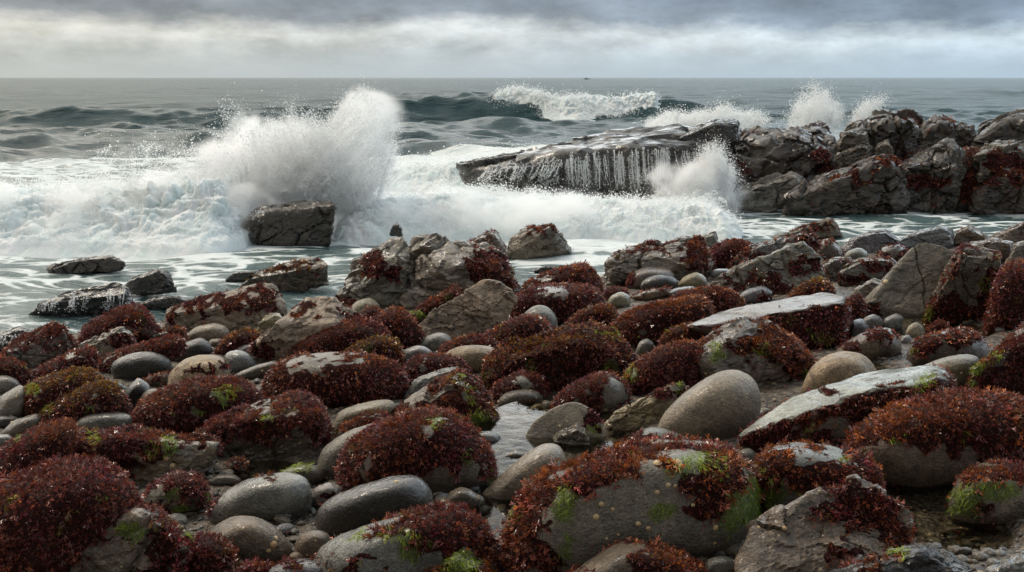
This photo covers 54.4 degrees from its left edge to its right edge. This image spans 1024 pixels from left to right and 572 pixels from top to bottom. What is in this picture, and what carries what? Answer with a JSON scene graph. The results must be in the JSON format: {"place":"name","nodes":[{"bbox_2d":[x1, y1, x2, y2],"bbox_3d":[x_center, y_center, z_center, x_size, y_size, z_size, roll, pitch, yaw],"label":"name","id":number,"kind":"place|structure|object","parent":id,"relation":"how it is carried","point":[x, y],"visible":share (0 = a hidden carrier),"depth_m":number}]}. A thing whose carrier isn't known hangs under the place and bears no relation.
{"place":"outdoors","nodes":[
{"label":"outdoors","id":0,"kind":"place"},
{"bbox_2d":[0,78,1023,333],"bbox_3d":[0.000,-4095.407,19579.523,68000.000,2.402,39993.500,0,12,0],"label":"sea water","id":1,"kind":"structure","parent":0,"point":[66,126],"depth_m":53.17},
{"bbox_2d":[46,255,125,273],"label":"rock","id":2,"kind":"object","parent":1,"relation":"on","point":[98,264],"visible":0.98,"depth_m":13.65},
{"bbox_2d":[0,160,261,249],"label":"froth drops","id":3,"kind":"object","parent":1,"relation":"on","point":[107,184],"visible":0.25,"depth_m":15.44},
{"bbox_2d":[0,175,266,260],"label":"surf foam","id":4,"kind":"object","parent":1,"relation":"on","point":[150,210],"visible":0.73,"depth_m":15.55},
{"bbox_2d":[0,120,277,222],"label":"spray drops","id":5,"kind":"object","parent":1,"relation":"on","point":[137,179],"visible":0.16,"depth_m":16.42},
{"bbox_2d":[124,269,176,295],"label":"rock","id":6,"kind":"object","parent":1,"relation":"on","point":[155,282],"visible":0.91,"depth_m":12.29},
{"bbox_2d":[240,257,329,291],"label":"rock block","id":7,"kind":"object","parent":1,"relation":"on","point":[303,275],"visible":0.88,"depth_m":12.59},
{"bbox_2d":[204,73,408,225],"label":"spray drops","id":8,"kind":"object","parent":1,"relation":"on","point":[317,181],"visible":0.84,"depth_m":16.66},
{"bbox_2d":[365,160,524,196],"bbox_3d":[-1.202,-2.742,24.136,4.864,1.098,5.322,0,12,0],"label":"surf foam","id":9,"kind":"object","parent":1,"relation":"on","point":[406,178],"visible":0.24,"depth_m":22.82},
{"bbox_2d":[358,141,539,188],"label":"froth drops","id":10,"kind":"object","parent":9,"relation":"on","point":[423,162],"visible":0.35,"depth_m":23.16},
{"bbox_2d":[334,189,743,245],"bbox_3d":[0.434,-1.357,17.925,7.520,0.872,5.273,0,12,0],"label":"surf foam","id":11,"kind":"object","parent":1,"relation":"on","point":[403,213],"visible":0.65,"depth_m":16.74},
{"bbox_2d":[336,180,749,234],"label":"froth drops","id":12,"kind":"object","parent":1,"relation":"on","point":[729,214],"visible":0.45,"depth_m":16.91},
{"bbox_2d":[372,133,753,213],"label":"spray drops","id":13,"kind":"object","parent":1,"relation":"on","point":[713,177],"visible":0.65,"depth_m":18.68},
{"bbox_2d":[487,79,641,119],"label":"froth drops","id":14,"kind":"object","parent":1,"relation":"on","point":[578,100],"visible":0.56,"depth_m":60.85},
{"bbox_2d":[494,86,661,120],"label":"surf foam","id":15,"kind":"object","parent":1,"relation":"on","point":[567,109],"visible":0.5,"depth_m":60.73},
{"bbox_2d":[459,124,729,200],"bbox_3d":[1.681,-2.527,20.551,5.565,1.566,2.254,0,12,0],"label":"rock ledge","id":16,"kind":"object","parent":1,"relation":"in","point":[633,159],"visible":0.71,"depth_m":19.73},
{"bbox_2d":[478,161,565,188],"bbox_3d":[0.219,-2.190,19.595,1.820,0.537,0.707,0,12,0],"label":"rock slab","id":17,"kind":"object","parent":16,"relation":"attached to","point":[513,173],"visible":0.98,"depth_m":19.39},
{"bbox_2d":[677,118,741,144],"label":"rock block","id":18,"kind":"object","parent":16,"relation":"on","point":[730,129],"visible":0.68,"depth_m":19.93},
{"bbox_2d":[722,171,807,212],"bbox_3d":[5.003,-1.834,19.569,1.754,0.810,0.622,0,12,0],"label":"rock slab","id":19,"kind":"object","parent":1,"relation":"on","point":[770,191],"visible":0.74,"depth_m":19.39},
{"bbox_2d":[640,73,891,129],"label":"spray drops","id":20,"kind":"object","parent":1,"relation":"on","point":[865,109],"visible":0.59,"depth_m":24.40},
{"bbox_2d":[773,217,842,238],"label":"rock block","id":21,"kind":"object","parent":1,"relation":"on","point":[827,227],"visible":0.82,"depth_m":16.58},
{"bbox_2d":[781,153,910,215],"bbox_3d":[6.432,-1.888,19.115,2.549,1.292,0.916,0,12,0],"label":"rock slab","id":22,"kind":"object","parent":1,"relation":"on","point":[876,184],"visible":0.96,"depth_m":18.86},
{"bbox_2d":[844,108,924,159],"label":"rock block","id":23,"kind":"object","parent":22,"relation":"on","point":[900,130],"visible":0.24,"depth_m":20.68},
{"bbox_2d":[968,167,1023,214],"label":"rock block","id":24,"kind":"object","parent":1,"relation":"on","point":[1001,190],"visible":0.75,"depth_m":19.17},
{"bbox_2d":[974,139,1023,183],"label":"rock block","id":25,"kind":"object","parent":24,"relation":"on","point":[992,158],"visible":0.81,"depth_m":19.23},
{"bbox_2d":[0,237,1023,571],"bbox_3d":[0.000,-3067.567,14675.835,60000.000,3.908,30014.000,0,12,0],"label":"beach ground","id":26,"kind":"structure","parent":0,"point":[778,393],"depth_m":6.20},
{"bbox_2d":[0,385,24,417],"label":"boulder","id":27,"kind":"object","parent":26,"relation":"on","point":[12,402],"visible":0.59,"depth_m":7.20},
{"bbox_2d":[0,353,32,386],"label":"boulder","id":28,"kind":"object","parent":26,"relation":"on","point":[16,369],"visible":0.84,"depth_m":8.18},
{"bbox_2d":[0,321,79,366],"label":"rock block","id":29,"kind":"object","parent":26,"relation":"on","point":[40,345],"visible":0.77,"depth_m":8.97},
{"bbox_2d":[0,417,81,477],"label":"boulder","id":30,"kind":"object","parent":26,"relation":"on","point":[31,446],"visible":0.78,"depth_m":5.68},
{"bbox_2d":[20,365,104,416],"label":"boulder","id":31,"kind":"object","parent":26,"relation":"on","point":[40,392],"visible":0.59,"depth_m":7.17},
{"bbox_2d":[30,343,101,381],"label":"boulder","id":32,"kind":"object","parent":26,"relation":"on","point":[87,355],"visible":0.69,"depth_m":8.22},
{"bbox_2d":[0,452,144,571],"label":"boulder","id":33,"kind":"object","parent":26,"relation":"on","point":[56,513],"visible":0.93,"depth_m":4.26},
{"bbox_2d":[28,282,132,316],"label":"rock","id":34,"kind":"object","parent":26,"relation":"on","point":[95,300],"visible":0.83,"depth_m":11.15},
{"bbox_2d":[38,376,133,424],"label":"boulder","id":35,"kind":"object","parent":26,"relation":"on","point":[94,397],"visible":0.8,"depth_m":6.98},
{"bbox_2d":[71,326,137,359],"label":"rock slab","id":36,"kind":"object","parent":26,"relation":"on","point":[112,340],"visible":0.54,"depth_m":8.99},
{"bbox_2d":[76,412,132,430],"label":"cobble","id":37,"kind":"object","parent":26,"relation":"on","point":[105,420],"visible":0.56,"depth_m":6.87},
{"bbox_2d":[77,301,163,343],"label":"boulder","id":38,"kind":"object","parent":26,"relation":"on","point":[132,317],"visible":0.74,"depth_m":9.51},
{"bbox_2d":[70,501,195,571],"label":"boulder","id":39,"kind":"object","parent":26,"relation":"on","point":[146,537],"visible":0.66,"depth_m":4.29},
{"bbox_2d":[111,351,171,379],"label":"cobble","id":40,"kind":"object","parent":26,"relation":"on","point":[135,365],"visible":0.78,"depth_m":8.38},
{"bbox_2d":[97,333,187,373],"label":"boulder","id":41,"kind":"object","parent":26,"relation":"on","point":[171,347],"visible":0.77,"depth_m":8.64},
{"bbox_2d":[77,423,225,481],"bbox_3d":[-2.243,1.046,6.034,1.088,0.444,0.489,0,12,0],"label":"rock block","id":42,"kind":"object","parent":26,"relation":"on","point":[142,454],"visible":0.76,"depth_m":5.86},
{"bbox_2d":[142,466,213,514],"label":"boulder","id":43,"kind":"object","parent":26,"relation":"on","point":[181,492],"visible":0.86,"depth_m":5.34},
{"bbox_2d":[130,373,266,433],"bbox_3d":[-2.202,0.847,6.939,1.021,0.491,0.536,0,12,0],"label":"boulder","id":44,"kind":"object","parent":26,"relation":"on","point":[187,405],"visible":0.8,"depth_m":6.75},
{"bbox_2d":[168,355,230,384],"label":"boulder","id":45,"kind":"object","parent":26,"relation":"on","point":[205,365],"visible":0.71,"depth_m":7.76},
{"bbox_2d":[185,528,242,571],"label":"boulder","id":46,"kind":"object","parent":26,"relation":"on","point":[213,552],"visible":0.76,"depth_m":4.42},
{"bbox_2d":[161,280,286,333],"bbox_3d":[-2.990,0.268,10.317,1.322,0.608,0.611,0,12,0],"label":"rock block","id":47,"kind":"object","parent":26,"relation":"on","point":[249,306],"visible":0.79,"depth_m":10.14},
{"bbox_2d":[212,326,261,354],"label":"boulder","id":48,"kind":"object","parent":26,"relation":"on","point":[233,340],"visible":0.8,"depth_m":9.24},
{"bbox_2d":[208,515,292,565],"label":"boulder","id":49,"kind":"object","parent":26,"relation":"on","point":[251,536],"visible":0.52,"depth_m":4.63},
{"bbox_2d":[204,470,312,523],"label":"boulder","id":50,"kind":"object","parent":26,"relation":"on","point":[269,496],"visible":0.91,"depth_m":5.13},
{"bbox_2d":[195,388,334,458],"bbox_3d":[-1.623,0.960,6.406,0.985,0.566,0.582,0,12,0],"label":"rock block","id":51,"kind":"object","parent":26,"relation":"on","point":[291,422],"visible":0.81,"depth_m":6.23},
{"bbox_2d":[242,200,336,246],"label":"rock block","id":52,"kind":"object","parent":26,"relation":"on","point":[300,223],"visible":0.87,"depth_m":15.77},
{"bbox_2d":[268,553,321,571],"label":"cobble","id":53,"kind":"object","parent":26,"relation":"on","point":[303,564],"visible":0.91,"depth_m":4.25},
{"bbox_2d":[247,296,362,363],"bbox_3d":[-1.861,0.448,8.970,1.055,0.687,0.587,0,12,0],"label":"rock block","id":54,"kind":"object","parent":26,"relation":"on","point":[303,319],"visible":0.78,"depth_m":8.79},
{"bbox_2d":[294,530,330,557],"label":"cobble","id":55,"kind":"object","parent":26,"relation":"on","point":[308,543],"visible":0.54,"depth_m":4.63},
{"bbox_2d":[259,350,412,408],"bbox_3d":[-1.334,0.726,7.455,1.179,0.505,0.610,0,12,0],"label":"boulder","id":56,"kind":"object","parent":26,"relation":"on","point":[341,378],"visible":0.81,"depth_m":7.23},
{"bbox_2d":[285,316,391,356],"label":"boulder","id":57,"kind":"object","parent":26,"relation":"on","point":[342,335],"visible":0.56,"depth_m":8.58},
{"bbox_2d":[317,423,372,478],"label":"boulder","id":58,"kind":"object","parent":26,"relation":"on","point":[329,455],"visible":0.41,"depth_m":5.74},
{"bbox_2d":[333,400,395,435],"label":"rock slab","id":59,"kind":"object","parent":26,"relation":"on","point":[347,414],"visible":0.48,"depth_m":6.61},
{"bbox_2d":[316,474,432,537],"bbox_3d":[-0.683,1.106,4.939,0.586,0.368,0.298,0,12,0],"label":"boulder","id":60,"kind":"object","parent":26,"relation":"on","point":[355,507],"visible":0.66,"depth_m":4.81},
{"bbox_2d":[344,332,405,365],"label":"boulder","id":61,"kind":"object","parent":26,"relation":"on","point":[387,346],"visible":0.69,"depth_m":8.37},
{"bbox_2d":[335,237,415,308],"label":"boulder","id":62,"kind":"object","parent":26,"relation":"on","point":[382,272],"visible":0.79,"depth_m":11.19},
{"bbox_2d":[368,304,425,350],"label":"boulder","id":63,"kind":"object","parent":26,"relation":"on","point":[404,326],"visible":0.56,"depth_m":9.00},
{"bbox_2d":[311,499,504,571],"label":"boulder","id":64,"kind":"object","parent":26,"relation":"on","point":[418,538],"visible":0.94,"depth_m":4.12},
{"bbox_2d":[332,403,498,492],"bbox_3d":[-0.538,0.939,5.563,0.951,0.572,0.606,0,12,0],"label":"boulder","id":65,"kind":"object","parent":26,"relation":"on","point":[435,448],"visible":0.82,"depth_m":5.34},
{"bbox_2d":[409,283,463,323],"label":"boulder","id":66,"kind":"object","parent":26,"relation":"on","point":[421,311],"visible":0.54,"depth_m":10.11},
{"bbox_2d":[402,351,472,385],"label":"boulder","id":67,"kind":"object","parent":26,"relation":"on","point":[417,366],"visible":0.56,"depth_m":7.75},
{"bbox_2d":[392,366,501,430],"bbox_3d":[-0.443,0.806,6.659,0.775,0.526,0.475,0,12,0],"label":"rock block","id":68,"kind":"object","parent":26,"relation":"on","point":[461,391],"visible":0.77,"depth_m":6.53},
{"bbox_2d":[398,233,520,310],"bbox_3d":[-0.573,-0.070,11.419,1.465,1.036,0.956,0,12,0],"label":"boulder","id":69,"kind":"object","parent":26,"relation":"on","point":[441,262],"visible":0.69,"depth_m":11.16},
{"bbox_2d":[424,546,496,571],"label":"rock block","id":70,"kind":"object","parent":26,"relation":"on","point":[463,559],"visible":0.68,"depth_m":4.03},
{"bbox_2d":[436,331,498,352],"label":"boulder","id":71,"kind":"object","parent":26,"relation":"on","point":[473,339],"visible":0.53,"depth_m":8.47},
{"bbox_2d":[420,279,517,338],"bbox_3d":[-0.446,0.267,9.804,1.002,0.656,0.347,0,12,0],"label":"rock slab","id":72,"kind":"object","parent":26,"relation":"on","point":[482,306],"visible":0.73,"depth_m":9.74},
{"bbox_2d":[446,345,493,372],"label":"cobble","id":73,"kind":"object","parent":26,"relation":"on","point":[474,355],"visible":0.36,"depth_m":8.09},
{"bbox_2d":[484,312,550,342],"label":"boulder","id":74,"kind":"object","parent":26,"relation":"on","point":[522,326],"visible":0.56,"depth_m":8.93},
{"bbox_2d":[497,389,543,408],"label":"cobble","id":75,"kind":"object","parent":26,"relation":"on","point":[521,398],"visible":0.78,"depth_m":7.06},
{"bbox_2d":[490,367,551,400],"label":"boulder","id":76,"kind":"object","parent":26,"relation":"on","point":[519,379],"visible":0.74,"depth_m":7.20},
{"bbox_2d":[481,443,565,506],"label":"boulder","id":77,"kind":"object","parent":26,"relation":"on","point":[504,486],"visible":0.55,"depth_m":5.28},
{"bbox_2d":[506,223,571,259],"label":"rock block","id":78,"kind":"object","parent":26,"relation":"on","point":[532,241],"visible":0.98,"depth_m":14.79},
{"bbox_2d":[507,281,606,324],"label":"boulder","id":79,"kind":"object","parent":26,"relation":"on","point":[563,301],"visible":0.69,"depth_m":10.06},
{"bbox_2d":[479,316,639,392],"bbox_3d":[0.373,0.583,7.609,1.295,0.646,0.655,0,12,0],"label":"boulder","id":80,"kind":"object","parent":26,"relation":"on","point":[560,357],"visible":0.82,"depth_m":7.40},
{"bbox_2d":[520,259,604,293],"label":"boulder","id":81,"kind":"object","parent":26,"relation":"on","point":[583,272],"visible":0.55,"depth_m":11.59},
{"bbox_2d":[524,402,605,445],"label":"boulder","id":82,"kind":"object","parent":26,"relation":"on","point":[546,427],"visible":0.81,"depth_m":6.23},
{"bbox_2d":[553,424,591,451],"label":"rock block","id":83,"kind":"object","parent":26,"relation":"on","point":[574,437],"visible":0.75,"depth_m":6.11},
{"bbox_2d":[547,369,632,415],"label":"boulder","id":84,"kind":"object","parent":26,"relation":"on","point":[603,392],"visible":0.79,"depth_m":6.68},
{"bbox_2d":[565,301,619,326],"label":"boulder","id":85,"kind":"object","parent":26,"relation":"on","point":[606,313],"visible":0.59,"depth_m":9.31},
{"bbox_2d":[495,430,766,571],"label":"boulder","id":86,"kind":"object","parent":26,"relation":"on","point":[695,496],"visible":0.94,"depth_m":4.05},
{"bbox_2d":[566,535,707,571],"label":"boulder","id":87,"kind":"object","parent":26,"relation":"on","point":[636,555],"visible":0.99,"depth_m":3.79},
{"bbox_2d":[604,380,689,432],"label":"boulder","id":88,"kind":"object","parent":26,"relation":"on","point":[649,408],"visible":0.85,"depth_m":6.32},
{"bbox_2d":[602,234,716,285],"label":"rock block","id":89,"kind":"object","parent":26,"relation":"on","point":[681,257],"visible":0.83,"depth_m":12.41},
{"bbox_2d":[609,294,715,347],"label":"boulder","id":90,"kind":"object","parent":26,"relation":"on","point":[652,320],"visible":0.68,"depth_m":8.56},
{"bbox_2d":[622,337,702,394],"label":"boulder","id":91,"kind":"object","parent":26,"relation":"on","point":[660,366],"visible":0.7,"depth_m":6.89},
{"bbox_2d":[668,284,747,313],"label":"boulder","id":92,"kind":"object","parent":26,"relation":"on","point":[722,298],"visible":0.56,"depth_m":9.84},
{"bbox_2d":[658,370,760,440],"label":"boulder","id":93,"kind":"object","parent":26,"relation":"on","point":[724,404],"visible":0.76,"depth_m":5.69},
{"bbox_2d":[710,237,752,268],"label":"boulder","id":94,"kind":"object","parent":26,"relation":"on","point":[724,251],"visible":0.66,"depth_m":13.44},
{"bbox_2d":[694,316,817,385],"bbox_3d":[1.694,0.511,7.071,1.032,0.590,0.554,0,12,0],"label":"boulder","id":95,"kind":"object","parent":26,"relation":"on","point":[759,350],"visible":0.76,"depth_m":6.88},
{"bbox_2d":[708,241,829,294],"bbox_3d":[2.830,-0.148,11.078,1.407,0.708,0.504,0,12,0],"label":"rock slab","id":96,"kind":"object","parent":26,"relation":"on","point":[786,268],"visible":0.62,"depth_m":10.99},
{"bbox_2d":[684,292,854,348],"bbox_3d":[2.145,0.338,8.163,1.524,0.545,0.652,0,12,0],"label":"rock block","id":97,"kind":"object","parent":26,"relation":"on","point":[818,320],"visible":0.69,"depth_m":7.89},
{"bbox_2d":[726,227,822,268],"bbox_3d":[3.520,-0.461,13.353,1.341,0.648,0.494,0,12,0],"label":"rock slab","id":98,"kind":"object","parent":26,"relation":"on","point":[808,236],"visible":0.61,"depth_m":13.19},
{"bbox_2d":[714,125,837,210],"bbox_3d":[5.497,-2.329,20.795,2.779,2.050,2.007,0,12,0],"label":"rock block","id":99,"kind":"object","parent":26,"relation":"on","point":[806,154],"visible":0.56,"depth_m":20.03},
{"bbox_2d":[750,435,886,513],"bbox_3d":[1.373,0.887,4.492,0.677,0.442,0.463,0,12,0],"label":"boulder","id":100,"kind":"object","parent":26,"relation":"on","point":[789,472],"visible":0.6,"depth_m":4.32},
{"bbox_2d":[734,474,917,571],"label":"rock slab","id":101,"kind":"object","parent":26,"relation":"on","point":[824,528],"visible":0.97,"depth_m":3.85},
{"bbox_2d":[797,414,861,447],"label":"boulder","id":102,"kind":"object","parent":26,"relation":"on","point":[815,431],"visible":0.27,"depth_m":5.25},
{"bbox_2d":[801,351,876,393],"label":"boulder","id":103,"kind":"object","parent":26,"relation":"on","point":[835,367],"visible":0.63,"depth_m":6.45},
{"bbox_2d":[733,362,957,455],"bbox_3d":[1.817,0.694,5.432,1.277,0.545,0.467,0,12,0],"label":"rock slab","id":104,"kind":"object","parent":26,"relation":"on","point":[860,396],"visible":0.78,"depth_m":5.28},
{"bbox_2d":[836,255,896,285],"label":"rock slab","id":105,"kind":"object","parent":26,"relation":"on","point":[859,271],"visible":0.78,"depth_m":11.20},
{"bbox_2d":[836,326,901,359],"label":"boulder","id":106,"kind":"object","parent":26,"relation":"on","point":[874,343],"visible":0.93,"depth_m":7.38},
{"bbox_2d":[841,229,899,252],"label":"rock block","id":107,"kind":"object","parent":26,"relation":"on","point":[873,241],"visible":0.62,"depth_m":14.59},
{"bbox_2d":[830,541,973,571],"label":"rock block","id":108,"kind":"object","parent":26,"relation":"on","point":[916,558],"visible":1,"depth_m":3.40},
{"bbox_2d":[864,242,953,318],"bbox_3d":[3.615,-0.004,9.128,0.998,0.762,0.374,0,12,0],"label":"rock slab","id":109,"kind":"object","parent":26,"relation":"on","point":[906,286],"visible":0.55,"depth_m":9.07},
{"bbox_2d":[900,145,930,162],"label":"rock block","id":110,"kind":"object","parent":26,"relation":"on","point":[911,154],"visible":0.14,"depth_m":20.53},
{"bbox_2d":[919,114,956,147],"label":"rock block","id":111,"kind":"object","parent":110,"relation":"on","point":[935,129],"visible":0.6,"depth_m":20.64},
{"bbox_2d":[899,226,954,248],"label":"rock block","id":112,"kind":"object","parent":26,"relation":"on","point":[942,236],"visible":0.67,"depth_m":14.98},
{"bbox_2d":[841,384,1023,493],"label":"boulder","id":113,"kind":"object","parent":26,"relation":"on","point":[939,439],"visible":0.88,"depth_m":4.60},
{"bbox_2d":[902,138,966,213],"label":"rock block","id":114,"kind":"object","parent":26,"relation":"on","point":[935,174],"visible":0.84,"depth_m":19.28},
{"bbox_2d":[907,324,993,365],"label":"boulder","id":115,"kind":"object","parent":26,"relation":"on","point":[929,347],"visible":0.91,"depth_m":7.00},
{"bbox_2d":[925,354,978,390],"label":"boulder","id":116,"kind":"object","parent":26,"relation":"on","point":[960,365],"visible":0.3,"depth_m":6.23},
{"bbox_2d":[920,240,1002,326],"bbox_3d":[4.073,0.024,8.954,0.881,0.844,0.563,0,12,0],"label":"rock block","id":117,"kind":"object","parent":26,"relation":"on","point":[963,287],"visible":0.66,"depth_m":8.75},
{"bbox_2d":[954,145,979,212],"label":"rock block","id":118,"kind":"object","parent":26,"relation":"on","point":[969,180],"visible":0.42,"depth_m":19.52},
{"bbox_2d":[944,457,1023,531],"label":"boulder","id":119,"kind":"object","parent":26,"relation":"on","point":[985,495],"visible":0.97,"depth_m":4.23},
{"bbox_2d":[965,317,1023,395],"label":"rock block","id":120,"kind":"object","parent":26,"relation":"on","point":[1001,365],"visible":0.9,"depth_m":5.95},
{"bbox_2d":[969,108,1023,147],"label":"rock block","id":121,"kind":"object","parent":26,"relation":"on","point":[1007,126],"visible":0.61,"depth_m":20.39},
{"bbox_2d":[981,257,1023,334],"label":"boulder","id":122,"kind":"object","parent":26,"relation":"on","point":[1005,309],"visible":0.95,"depth_m":8.26},
{"bbox_2d":[0,0,1023,77],"label":"sky","id":123,"kind":"structure","parent":0,"point":[39,38]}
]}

